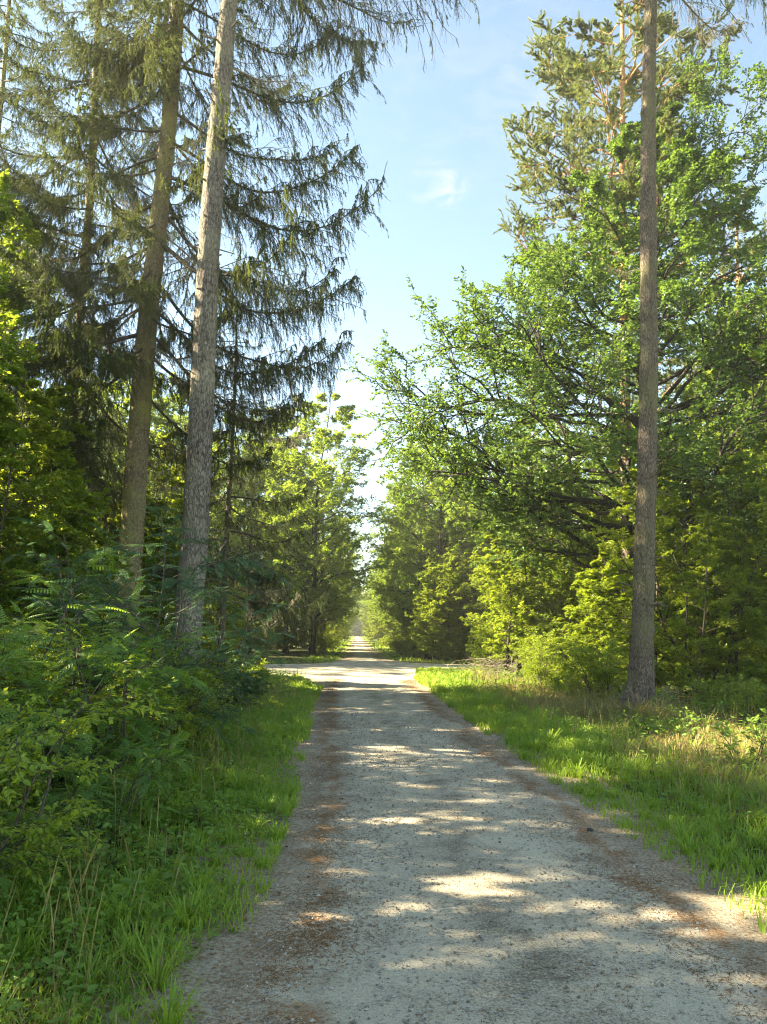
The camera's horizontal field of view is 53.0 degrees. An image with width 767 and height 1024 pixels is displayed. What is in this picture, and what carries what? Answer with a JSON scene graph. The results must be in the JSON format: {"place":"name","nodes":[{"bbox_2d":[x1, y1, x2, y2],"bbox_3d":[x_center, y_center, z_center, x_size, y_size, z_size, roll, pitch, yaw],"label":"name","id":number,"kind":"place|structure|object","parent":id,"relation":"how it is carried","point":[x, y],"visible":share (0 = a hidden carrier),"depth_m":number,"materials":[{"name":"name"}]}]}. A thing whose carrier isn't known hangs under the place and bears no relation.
{"place":"outdoors","nodes":[
{"label":"outdoors","id":0,"kind":"place"},
{"bbox_2d":[0,635,766,1023],"bbox_3d":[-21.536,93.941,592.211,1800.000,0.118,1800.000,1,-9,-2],"label":"ground","id":1,"kind":"structure","parent":0,"point":[298,653],"depth_m":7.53,"materials":[{"name":"green plant"}]},
{"bbox_2d":[0,310,39,623],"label":"broadleaf tree","id":2,"kind":"object","parent":1,"relation":"on","point":[16,317],"visible":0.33,"depth_m":14.29,"materials":[{"name":"green plant"}]},
{"bbox_2d":[0,641,61,733],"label":"locust sapling","id":3,"kind":"object","parent":1,"relation":"on","point":[7,664],"visible":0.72,"depth_m":6.27,"materials":[{"name":"green plant"}]},
{"bbox_2d":[0,743,62,816],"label":"shrub","id":4,"kind":"object","parent":1,"relation":"on","point":[43,785],"visible":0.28,"depth_m":5.66,"materials":[{"name":"green plant"}]},
{"bbox_2d":[0,809,63,912],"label":"locust sapling","id":5,"kind":"object","parent":1,"relation":"on","point":[4,882],"visible":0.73,"depth_m":4.25,"materials":[{"name":"green plant"}]},
{"bbox_2d":[0,626,75,754],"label":"shrub","id":6,"kind":"object","parent":1,"relation":"on","point":[59,690],"visible":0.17,"depth_m":8.54,"materials":[{"name":"green plant"}]},
{"bbox_2d":[0,699,103,816],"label":"locust sapling","id":7,"kind":"object","parent":1,"relation":"on","point":[24,733],"visible":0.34,"depth_m":5.84,"materials":[{"name":"green plant"}]},
{"bbox_2d":[0,363,105,653],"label":"young tree","id":8,"kind":"object","parent":1,"relation":"on","point":[10,423],"visible":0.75,"depth_m":13.21,"materials":[{"name":"green plant"}]},
{"bbox_2d":[0,169,105,594],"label":"broadleaf tree","id":9,"kind":"object","parent":1,"relation":"on","point":[31,238],"visible":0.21,"depth_m":17.64,"materials":[{"name":"green plant"}]},
{"bbox_2d":[0,477,118,657],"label":"young tree","id":10,"kind":"object","parent":1,"relation":"on","point":[71,534],"visible":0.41,"depth_m":13.73,"materials":[{"name":"green plant"}]},
{"bbox_2d":[0,0,130,294],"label":"spruce tree","id":11,"kind":"object","parent":1,"relation":"on","point":[21,21],"visible":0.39,"depth_m":21.95,"materials":[{"name":"green plant"}]},
{"bbox_2d":[0,606,130,721],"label":"shrub","id":12,"kind":"object","parent":1,"relation":"on","point":[39,649],"visible":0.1,"depth_m":9.93,"materials":[{"name":"green plant"}]},
{"bbox_2d":[0,384,137,638],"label":"young tree","id":13,"kind":"object","parent":1,"relation":"on","point":[55,458],"visible":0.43,"depth_m":14.78,"materials":[{"name":"green plant"}]},
{"bbox_2d":[0,653,146,757],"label":"shrub","id":14,"kind":"object","parent":1,"relation":"on","point":[93,728],"visible":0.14,"depth_m":8.29,"materials":[{"name":"green plant"}]},
{"bbox_2d":[28,715,119,800],"bbox_3d":[-2.782,2.292,7.043,1.095,0.786,0.799,-4,-10,28],"label":"dark shrub","id":15,"kind":"object","parent":1,"relation":"on","point":[47,750],"visible":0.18,"depth_m":6.87,"materials":[{"name":"green plant"}]},
{"bbox_2d":[0,551,168,775],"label":"locust sapling","id":16,"kind":"object","parent":1,"relation":"on","point":[12,628],"visible":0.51,"depth_m":7.90,"materials":[{"name":"green plant"}]},
{"bbox_2d":[0,652,177,891],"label":"shrub","id":17,"kind":"object","parent":1,"relation":"on","point":[15,762],"visible":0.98,"depth_m":4.23,"materials":[{"name":"green plant"}]},
{"bbox_2d":[0,517,184,716],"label":"locust sapling","id":18,"kind":"object","parent":1,"relation":"on","point":[75,611],"visible":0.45,"depth_m":9.90,"materials":[{"name":"green plant"}]},
{"bbox_2d":[63,804,132,848],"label":"herb","id":19,"kind":"object","parent":1,"relation":"on","point":[108,821],"visible":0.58,"depth_m":5.48,"materials":[{"name":"green plant"}]},
{"bbox_2d":[0,575,216,798],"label":"locust sapling","id":20,"kind":"object","parent":1,"relation":"on","point":[142,683],"visible":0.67,"depth_m":7.03,"materials":[{"name":"green plant"}]},
{"bbox_2d":[21,729,204,840],"bbox_3d":[-2.094,2.214,5.985,1.348,0.894,1.200,5,-10,-25],"label":"locust sapling","id":21,"kind":"object","parent":1,"relation":"on","point":[88,795],"visible":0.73,"depth_m":5.98,"materials":[{"name":"green plant"}]},
{"bbox_2d":[0,0,260,614],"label":"spruce tree","id":22,"kind":"object","parent":1,"relation":"on","point":[45,207],"visible":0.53,"depth_m":18.46,"materials":[{"name":"green plant"}]},
{"bbox_2d":[78,366,187,579],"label":"oak tree","id":23,"kind":"object","parent":1,"relation":"on","point":[176,409],"visible":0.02,"depth_m":44.29,"materials":[{"name":"green plant"}]},
{"bbox_2d":[91,495,175,660],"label":"young tree","id":24,"kind":"object","parent":1,"relation":"on","point":[151,561],"visible":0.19,"depth_m":17.68,"materials":[{"name":"green plant"}]},
{"bbox_2d":[82,432,185,639],"bbox_3d":[-6.464,1.173,20.744,3.206,7.088,2.774,1,-9,-1],"label":"young tree","id":25,"kind":"object","parent":1,"relation":"on","point":[177,502],"visible":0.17,"depth_m":21.21,"materials":[{"name":"green plant"}]},
{"bbox_2d":[73,624,207,700],"bbox_3d":[-3.719,2.571,11.815,2.336,1.677,1.706,-1,-9,10],"label":"dark shrub","id":26,"kind":"object","parent":1,"relation":"on","point":[190,646],"visible":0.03,"depth_m":11.61,"materials":[{"name":"green plant"}]},
{"bbox_2d":[94,390,213,624],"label":"broadleaf tree","id":27,"kind":"object","parent":1,"relation":"on","point":[161,428],"visible":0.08,"depth_m":40.90,"materials":[{"name":"green plant"}]},
{"bbox_2d":[102,499,207,647],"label":"young tree","id":28,"kind":"object","parent":1,"relation":"on","point":[174,560],"visible":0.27,"depth_m":19.46,"materials":[{"name":"green plant"}]},
{"bbox_2d":[100,670,218,766],"bbox_3d":[-2.550,2.392,8.775,1.206,1.172,1.372,0,-9,5],"label":"shrub","id":29,"kind":"object","parent":1,"relation":"on","point":[189,715],"visible":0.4,"depth_m":8.70,"materials":[{"name":"green plant"}]},
{"bbox_2d":[109,659,238,751],"bbox_3d":[-2.636,2.491,9.767,1.666,1.289,1.516,1,-9,2],"label":"shrub","id":30,"kind":"object","parent":1,"relation":"on","point":[212,698],"visible":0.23,"depth_m":9.64,"materials":[{"name":"green plant"}]},
{"bbox_2d":[116,372,232,630],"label":"oak tree","id":31,"kind":"object","parent":1,"relation":"on","point":[174,417],"visible":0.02,"depth_m":57.38,"materials":[{"name":"green plant"}]},
{"bbox_2d":[55,504,297,762],"bbox_3d":[-2.495,1.426,9.431,2.715,3.334,2.828,1,-9,3],"label":"locust sapling","id":32,"kind":"object","parent":1,"relation":"on","point":[186,584],"visible":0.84,"depth_m":9.41,"materials":[{"name":"green plant"}]},
{"bbox_2d":[99,639,259,753],"bbox_3d":[-2.484,2.265,9.040,1.954,1.511,1.778,0,-9,8],"label":"shrub","id":33,"kind":"object","parent":1,"relation":"on","point":[201,673],"visible":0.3,"depth_m":9.01,"materials":[{"name":"green plant"}]},
{"bbox_2d":[0,0,390,645],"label":"spruce tree","id":34,"kind":"object","parent":1,"relation":"on","point":[152,294],"visible":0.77,"depth_m":17.97,"materials":[{"name":"green plant"}]},
{"bbox_2d":[176,791,225,828],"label":"herb","id":35,"kind":"object","parent":1,"relation":"on","point":[219,809],"visible":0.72,"depth_m":6.29,"materials":[{"name":"green plant"}]},
{"bbox_2d":[155,641,261,722],"bbox_3d":[-2.818,2.774,12.126,2.017,1.448,1.473,-1,-9,12],"label":"dark shrub","id":36,"kind":"object","parent":1,"relation":"on","point":[231,683],"visible":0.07,"depth_m":11.92,"materials":[{"name":"green plant"}]},
{"bbox_2d":[156,440,271,618],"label":"oak tree","id":37,"kind":"object","parent":1,"relation":"on","point":[233,514],"visible":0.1,"depth_m":50.40,"materials":[{"name":"green plant"}]},
{"bbox_2d":[182,485,251,646],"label":"young tree","id":38,"kind":"object","parent":1,"relation":"on","point":[218,518],"visible":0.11,"depth_m":41.79,"materials":[{"name":"green plant"}]},
{"bbox_2d":[202,571,250,667],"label":"young tree","id":39,"kind":"object","parent":1,"relation":"on","point":[212,618],"visible":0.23,"depth_m":22.98,"materials":[{"name":"green plant"}]},
{"bbox_2d":[141,301,339,668],"bbox_3d":[-4.015,-0.635,21.308,5.734,11.210,4.999,1,-9,-2],"label":"spruce tree","id":40,"kind":"object","parent":1,"relation":"on","point":[227,530],"visible":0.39,"depth_m":21.19,"materials":[{"name":"green plant"}]},
{"bbox_2d":[212,669,273,716],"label":"dark shrub","id":41,"kind":"object","parent":1,"relation":"on","point":[258,686],"visible":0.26,"depth_m":14.13,"materials":[{"name":"green plant"}]},
{"bbox_2d":[244,624,282,657],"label":"shrub","id":42,"kind":"object","parent":1,"relation":"on","point":[264,643],"visible":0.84,"depth_m":42.63,"materials":[{"name":"green plant"}]},
{"bbox_2d":[209,407,320,652],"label":"broadleaf tree","id":43,"kind":"object","parent":1,"relation":"on","point":[267,476],"visible":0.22,"depth_m":52.22,"materials":[{"name":"green plant"}]},
{"bbox_2d":[61,0,479,663],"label":"spruce tree","id":44,"kind":"object","parent":1,"relation":"on","point":[199,460],"visible":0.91,"depth_m":16.39,"materials":[{"name":"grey plant"}]},
{"bbox_2d":[229,412,333,652],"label":"broadleaf tree","id":45,"kind":"object","parent":1,"relation":"on","point":[323,583],"visible":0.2,"depth_m":54.30,"materials":[{"name":"green plant"}]},
{"bbox_2d":[273,593,309,653],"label":"young tree","id":46,"kind":"object","parent":1,"relation":"on","point":[291,641],"visible":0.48,"depth_m":52.17,"materials":[{"name":"green plant"}]},
{"bbox_2d":[248,392,389,655],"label":"broadleaf tree","id":47,"kind":"object","parent":1,"relation":"on","point":[321,439],"visible":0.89,"depth_m":49.80,"materials":[{"name":"green plant"}]},
{"bbox_2d":[279,474,372,624],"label":"broadleaf tree","id":48,"kind":"object","parent":1,"relation":"on","point":[335,617],"visible":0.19,"depth_m":61.01,"materials":[{"name":"green plant"}]},
{"bbox_2d":[298,459,379,646],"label":"oak tree","id":49,"kind":"object","parent":1,"relation":"on","point":[355,593],"visible":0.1,"depth_m":72.73,"materials":[{"name":"green plant"}]},
{"bbox_2d":[0,664,766,1023],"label":"ground cover","id":50,"kind":"object","parent":1,"relation":"on","point":[212,848],"visible":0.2,"depth_m":5.20,"materials":[{"name":"green plant"}]},
{"bbox_2d":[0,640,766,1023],"bbox_3d":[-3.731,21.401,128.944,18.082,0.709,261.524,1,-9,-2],"label":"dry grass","id":51,"kind":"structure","parent":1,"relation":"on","point":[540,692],"depth_m":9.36,"materials":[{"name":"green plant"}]},
{"bbox_2d":[365,468,443,616],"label":"broadleaf tree","id":52,"kind":"object","parent":1,"relation":"on","point":[378,573],"visible":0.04,"depth_m":68.41,"materials":[{"name":"green plant"}]},
{"bbox_2d":[363,437,468,639],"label":"oak tree","id":53,"kind":"object","parent":1,"relation":"on","point":[385,519],"visible":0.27,"depth_m":56.45,"materials":[{"name":"green plant"}]},
{"bbox_2d":[404,582,437,659],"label":"young tree","id":54,"kind":"object","parent":1,"relation":"on","point":[418,598],"visible":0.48,"depth_m":45.72,"materials":[{"name":"green plant"}]},
{"bbox_2d":[372,459,478,627],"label":"oak tree","id":55,"kind":"object","parent":1,"relation":"on","point":[382,503],"visible":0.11,"depth_m":61.20,"materials":[{"name":"green plant"}]},
{"bbox_2d":[405,552,460,659],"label":"young tree","id":56,"kind":"object","parent":1,"relation":"on","point":[428,592],"visible":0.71,"depth_m":45.01,"materials":[{"name":"green plant"}]},
{"bbox_2d":[375,424,492,658],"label":"oak tree","id":57,"kind":"object","parent":1,"relation":"on","point":[446,518],"visible":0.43,"depth_m":49.53,"materials":[{"name":"green plant"}]},
{"bbox_2d":[418,582,461,660],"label":"young tree","id":58,"kind":"object","parent":1,"relation":"on","point":[442,621],"visible":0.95,"depth_m":44.04,"materials":[{"name":"green plant"}]},
{"bbox_2d":[423,558,469,651],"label":"young tree","id":59,"kind":"object","parent":1,"relation":"on","point":[454,622],"visible":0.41,"depth_m":45.26,"materials":[{"name":"green plant"}]},
{"bbox_2d":[423,548,475,659],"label":"young tree","id":60,"kind":"object","parent":1,"relation":"on","point":[449,579],"visible":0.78,"depth_m":44.71,"materials":[{"name":"green plant"}]},
{"bbox_2d":[429,515,479,648],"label":"young tree","id":61,"kind":"object","parent":1,"relation":"on","point":[461,537],"visible":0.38,"depth_m":48.13,"materials":[{"name":"green plant"}]},
{"bbox_2d":[410,476,500,656],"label":"broadleaf tree","id":62,"kind":"object","parent":1,"relation":"on","point":[448,539],"visible":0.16,"depth_m":51.09,"materials":[{"name":"green plant"}]},
{"bbox_2d":[449,566,489,656],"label":"young tree","id":63,"kind":"object","parent":1,"relation":"on","point":[460,581],"visible":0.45,"depth_m":46.54,"materials":[{"name":"green plant"}]},
{"bbox_2d":[459,542,505,654],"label":"young tree","id":64,"kind":"object","parent":1,"relation":"on","point":[476,553],"visible":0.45,"depth_m":43.29,"materials":[{"name":"green plant"}]},
{"bbox_2d":[448,652,529,677],"bbox_3d":[4.323,5.457,26.977,4.232,1.433,3.810,1,-9,-2],"label":"brushwood","id":65,"kind":"object","parent":1,"relation":"on","point":[493,666],"visible":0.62,"depth_m":27.36,"materials":[{"name":"brown plant"}]},
{"bbox_2d":[466,525,537,666],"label":"young tree","id":66,"kind":"object","parent":1,"relation":"on","point":[478,619],"visible":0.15,"depth_m":33.33,"materials":[{"name":"green plant"}]},
{"bbox_2d":[466,531,550,669],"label":"young tree","id":67,"kind":"object","parent":1,"relation":"on","point":[507,576],"visible":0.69,"depth_m":29.97,"materials":[{"name":"green plant"}]},
{"bbox_2d":[481,513,572,658],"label":"young tree","id":68,"kind":"object","parent":1,"relation":"on","point":[549,600],"visible":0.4,"depth_m":30.15,"materials":[{"name":"green plant"}]},
{"bbox_2d":[501,622,576,682],"bbox_3d":[4.780,4.387,23.515,2.465,2.095,2.708,-2,-10,21],"label":"shrub","id":69,"kind":"object","parent":1,"relation":"on","point":[527,640],"visible":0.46,"depth_m":23.57,"materials":[{"name":"green plant"}]},
{"bbox_2d":[490,412,593,621],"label":"broadleaf tree","id":70,"kind":"object","parent":1,"relation":"on","point":[557,446],"visible":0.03,"depth_m":49.39,"materials":[{"name":"green plant"}]},
{"bbox_2d":[339,35,766,683],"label":"oak tree","id":71,"kind":"object","parent":1,"relation":"on","point":[533,369],"visible":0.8,"depth_m":24.86,"materials":[{"name":"green plant"}]},
{"bbox_2d":[519,631,591,686],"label":"shrub","id":72,"kind":"object","parent":1,"relation":"on","point":[535,656],"visible":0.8,"depth_m":22.02,"materials":[{"name":"green plant"}]},
{"bbox_2d":[507,463,620,648],"bbox_3d":[7.896,2.389,33.619,4.760,9.235,4.988,4,-9,-18],"label":"broadleaf tree","id":73,"kind":"object","parent":1,"relation":"on","point":[559,575],"visible":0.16,"depth_m":32.43,"materials":[{"name":"green plant"}]},
{"bbox_2d":[537,666,591,690],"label":"shrub","id":74,"kind":"object","parent":1,"relation":"on","point":[555,679],"visible":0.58,"depth_m":20.21,"materials":[{"name":"green plant"}]},
{"bbox_2d":[542,473,619,652],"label":"young tree","id":75,"kind":"object","parent":1,"relation":"on","point":[565,570],"visible":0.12,"depth_m":31.42,"materials":[{"name":"green plant"}]},
{"bbox_2d":[556,556,614,663],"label":"young tree","id":76,"kind":"object","parent":1,"relation":"on","point":[575,601],"visible":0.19,"depth_m":29.97,"materials":[{"name":"green plant"}]},
{"bbox_2d":[545,629,628,701],"bbox_3d":[4.918,3.619,17.883,2.117,1.807,1.860,-4,-10,29],"label":"shrub","id":77,"kind":"object","parent":1,"relation":"on","point":[599,674],"visible":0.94,"depth_m":17.71,"materials":[{"name":"green plant"}]},
{"bbox_2d":[552,550,631,678],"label":"young tree","id":78,"kind":"object","parent":1,"relation":"on","point":[592,599],"visible":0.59,"depth_m":21.97,"materials":[{"name":"green plant"}]},
{"bbox_2d":[567,627,629,686],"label":"shrub","id":79,"kind":"object","parent":1,"relation":"on","point":[606,647],"visible":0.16,"depth_m":21.04,"materials":[{"name":"green plant"}]},
{"bbox_2d":[493,0,766,641],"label":"pine tree","id":80,"kind":"object","parent":1,"relation":"on","point":[574,71],"visible":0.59,"depth_m":29.70,"materials":[{"name":"green plant"}]},
{"bbox_2d":[563,410,702,637],"bbox_3d":[10.359,1.083,31.342,6.057,11.214,5.780,8,-11,-38],"label":"broadleaf tree","id":81,"kind":"object","parent":1,"relation":"on","point":[613,464],"visible":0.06,"depth_m":31.23,"materials":[{"name":"green plant"}]},
{"bbox_2d":[581,468,703,682],"bbox_3d":[6.802,1.615,19.857,2.901,6.413,2.510,5,-10,-22],"label":"young tree","id":82,"kind":"object","parent":1,"relation":"on","point":[661,672],"visible":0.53,"depth_m":19.88,"materials":[{"name":"green plant"}]},
{"bbox_2d":[590,303,704,472],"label":"pine tree","id":83,"kind":"object","parent":1,"relation":"on","point":[670,382],"visible":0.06,"depth_m":38.22,"materials":[{"name":"green plant"}]},
{"bbox_2d":[602,466,720,687],"bbox_3d":[7.591,1.861,21.650,3.159,6.540,3.273,0,-9,7],"label":"young tree","id":84,"kind":"object","parent":1,"relation":"on","point":[668,535],"visible":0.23,"depth_m":21.44,"materials":[{"name":"green plant"}]},
{"bbox_2d":[586,0,766,715],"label":"spruce tree","id":85,"kind":"object","parent":1,"relation":"on","point":[641,677],"visible":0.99,"depth_m":16.46,"materials":[{"name":"brown plant"}]},
{"bbox_2d":[605,465,766,701],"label":"hazel bush","id":86,"kind":"object","parent":1,"relation":"on","point":[670,638],"visible":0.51,"depth_m":19.18,"materials":[{"name":"green plant"}]},
{"bbox_2d":[635,298,766,633],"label":"oak tree","id":87,"kind":"object","parent":1,"relation":"on","point":[702,381],"visible":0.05,"depth_m":28.79,"materials":[{"name":"green plant"}]},
{"bbox_2d":[685,674,726,709],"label":"shrub","id":88,"kind":"object","parent":1,"relation":"on","point":[711,689],"visible":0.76,"depth_m":16.16,"materials":[{"name":"green plant"}]},
{"bbox_2d":[660,181,766,449],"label":"pine tree","id":89,"kind":"object","parent":1,"relation":"on","point":[737,244],"visible":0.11,"depth_m":37.50,"materials":[{"name":"green plant"}]},
{"bbox_2d":[663,506,765,701],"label":"young tree","id":90,"kind":"object","parent":1,"relation":"on","point":[707,549],"visible":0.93,"depth_m":18.15,"materials":[{"name":"green plant"}]},
{"bbox_2d":[663,451,766,691],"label":"young tree","id":91,"kind":"object","parent":1,"relation":"on","point":[705,502],"visible":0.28,"depth_m":21.43,"materials":[{"name":"green plant"}]},
{"bbox_2d":[668,515,766,688],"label":"young tree","id":92,"kind":"object","parent":1,"relation":"on","point":[734,556],"visible":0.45,"depth_m":19.38,"materials":[{"name":"green plant"}]},
{"bbox_2d":[691,341,766,613],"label":"broadleaf tree","id":93,"kind":"object","parent":1,"relation":"on","point":[757,357],"visible":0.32,"depth_m":21.95,"materials":[{"name":"green plant"}]},
{"bbox_2d":[706,673,766,723],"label":"shrub","id":94,"kind":"object","parent":1,"relation":"on","point":[755,703],"visible":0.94,"depth_m":14.17,"materials":[{"name":"green plant"}]},
{"bbox_2d":[712,717,766,769],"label":"herb","id":95,"kind":"object","parent":1,"relation":"on","point":[756,733],"visible":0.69,"depth_m":8.88,"materials":[{"name":"green plant"}]},
{"bbox_2d":[720,644,766,707],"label":"shrub","id":96,"kind":"object","parent":1,"relation":"on","point":[748,659],"visible":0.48,"depth_m":17.73,"materials":[{"name":"green plant"}]},
{"bbox_2d":[729,441,766,675],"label":"young tree","id":97,"kind":"object","parent":1,"relation":"on","point":[762,491],"visible":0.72,"depth_m":18.96,"materials":[{"name":"green plant"}]},
{"bbox_2d":[738,592,766,700],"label":"young tree","id":98,"kind":"object","parent":1,"relation":"on","point":[757,616],"visible":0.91,"depth_m":17.25,"materials":[{"name":"green plant"}]},
{"bbox_2d":[0,0,766,588],"label":"sky","id":99,"kind":"structure","parent":0,"point":[439,131],"materials":[{"name":"blue"}]},
{"bbox_2d":[246,661,570,677],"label":"crossing gravel road","id":100,"kind":"structure","parent":0,"point":[319,670],"depth_m":34.25,"materials":[{"name":"grey gravel"}]},
{"bbox_2d":[78,637,766,1023],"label":"gravel road","id":101,"kind":"structure","parent":0,"point":[368,667],"depth_m":4.49,"materials":[{"name":"grey gravel"}]},
{"bbox_2d":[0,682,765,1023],"bbox_3d":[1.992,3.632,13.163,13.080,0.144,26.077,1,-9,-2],"label":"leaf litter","id":102,"kind":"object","parent":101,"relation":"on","point":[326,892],"visible":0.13,"depth_m":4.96,"materials":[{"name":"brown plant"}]},
{"bbox_2d":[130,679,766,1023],"bbox_3d":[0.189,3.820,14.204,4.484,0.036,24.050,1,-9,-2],"label":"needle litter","id":103,"kind":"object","parent":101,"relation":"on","point":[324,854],"visible":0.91,"depth_m":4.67,"materials":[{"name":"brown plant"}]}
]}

